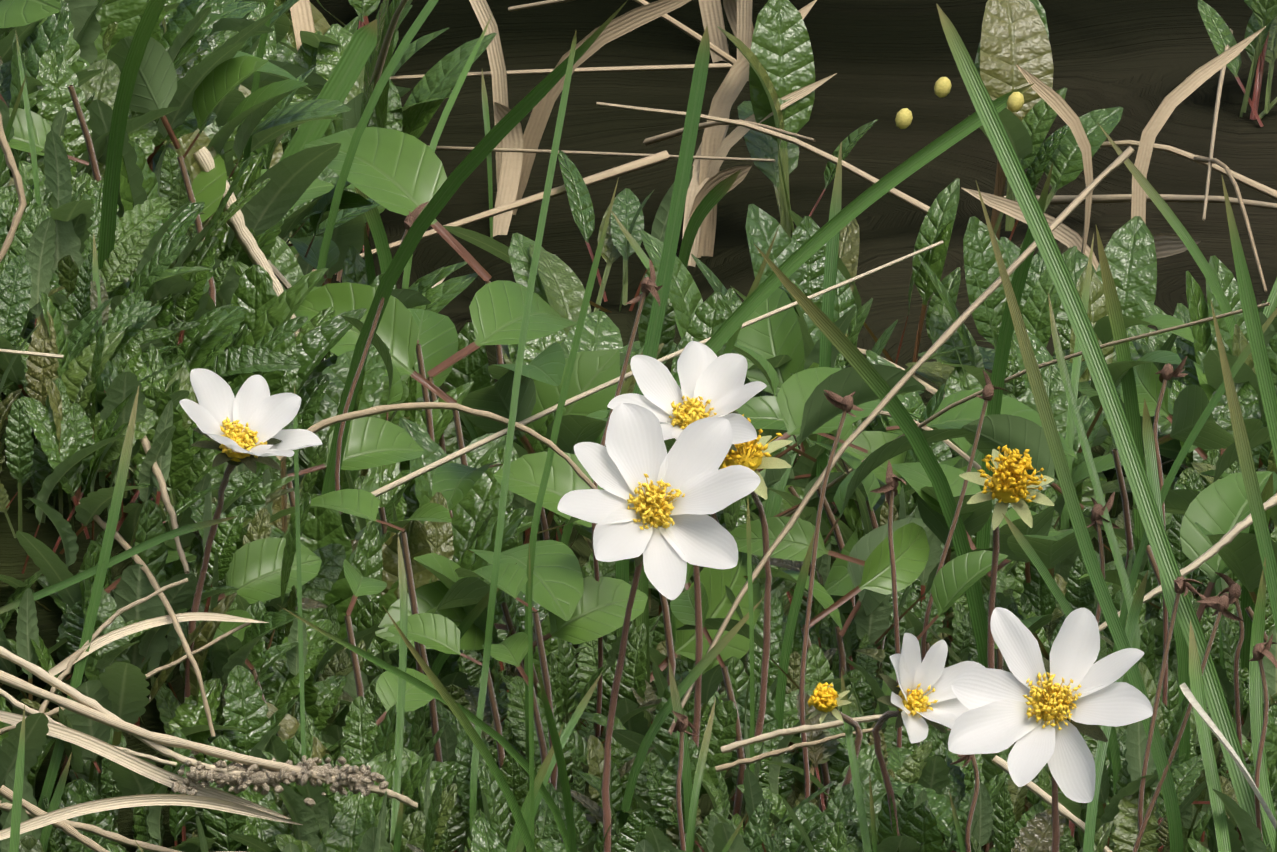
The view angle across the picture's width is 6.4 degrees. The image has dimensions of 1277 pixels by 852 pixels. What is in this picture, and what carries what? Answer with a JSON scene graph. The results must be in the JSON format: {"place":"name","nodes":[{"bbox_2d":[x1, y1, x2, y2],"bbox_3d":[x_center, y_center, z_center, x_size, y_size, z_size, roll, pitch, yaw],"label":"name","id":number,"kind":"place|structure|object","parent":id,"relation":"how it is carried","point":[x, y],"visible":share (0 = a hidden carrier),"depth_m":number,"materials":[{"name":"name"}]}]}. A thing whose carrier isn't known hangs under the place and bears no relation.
{"place":"outdoors","nodes":[
{"label":"outdoors","id":0,"kind":"place"},
{"bbox_2d":[0,0,1276,851],"bbox_3d":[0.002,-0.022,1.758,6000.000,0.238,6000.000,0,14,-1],"label":"ground","id":1,"kind":"structure","parent":0,"point":[888,60],"depth_m":2.33,"materials":[{"name":"soil"}]},
{"bbox_2d":[0,0,1276,851],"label":"fern leaves","id":2,"kind":"object","parent":1,"relation":"on","point":[165,330],"visible":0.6,"depth_m":1.87,"materials":[{"name":"green plant"}]},
{"bbox_2d":[179,368,321,701],"bbox_3d":[-0.060,0.028,1.769,0.022,0.073,0.021,0,14,-1],"label":"white flower","id":3,"kind":"object","parent":2,"relation":"on","point":[249,422],"visible":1,"depth_m":1.77,"materials":[{"name":"white plant"}]},
{"bbox_2d":[557,403,760,851],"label":"white flower","id":4,"kind":"object","parent":2,"relation":"on","point":[652,505],"visible":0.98,"depth_m":1.76,"materials":[{"name":"white plant"}]},
{"bbox_2d":[335,201,1276,851],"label":"dead flower stalks","id":5,"kind":"object","parent":2,"relation":"on","point":[1229,593],"visible":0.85,"depth_m":1.80,"materials":[{"name":"plant"}]},
{"bbox_2d":[807,682,862,786],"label":"spent dryas","id":6,"kind":"object","parent":2,"relation":"on","point":[823,700],"visible":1,"depth_m":1.76,"materials":[{"name":"yellow plant"}]},
{"bbox_2d":[872,633,984,835],"bbox_3d":[0.045,0.059,1.749,0.018,0.056,0.020,0,14,-1],"label":"white flower","id":7,"kind":"object","parent":2,"relation":"on","point":[922,694],"visible":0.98,"depth_m":1.75,"materials":[{"name":"white plant"}]},
{"bbox_2d":[959,445,1053,668],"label":"spent dryas","id":8,"kind":"object","parent":2,"relation":"on","point":[1012,482],"visible":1,"depth_m":1.82,"materials":[{"name":"yellow plant"}]},
{"bbox_2d":[0,0,1276,815],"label":"broad leaf plants","id":9,"kind":"object","parent":1,"relation":"on","point":[396,171],"visible":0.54,"depth_m":1.91,"materials":[{"name":"green plant"}]},
{"bbox_2d":[0,0,1276,851],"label":"grass","id":10,"kind":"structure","parent":1,"relation":"on","point":[1131,429],"depth_m":1.81,"materials":[{"name":"green plant"}]},
{"bbox_2d":[0,0,1276,851],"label":"dry grass straws","id":11,"kind":"object","parent":1,"relation":"on","point":[516,150],"visible":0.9,"depth_m":1.94,"materials":[{"name":"beige plant"}]},
{"bbox_2d":[607,341,766,745],"bbox_3d":[0.008,0.033,1.795,0.022,0.090,0.020,-7,16,-28],"label":"white flower","id":12,"kind":"object","parent":1,"relation":"on","point":[712,384],"visible":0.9,"depth_m":1.79,"materials":[{"name":"white plant"}]},
{"bbox_2d":[719,414,792,749],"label":"spent dryas","id":13,"kind":"object","parent":1,"relation":"on","point":[752,454],"visible":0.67,"depth_m":1.81,"materials":[{"name":"yellow plant"}]},
{"bbox_2d":[948,607,1152,851],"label":"white flower","id":14,"kind":"object","parent":1,"relation":"on","point":[1034,706],"visible":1,"depth_m":1.72,"materials":[{"name":"white plant"}]}
]}

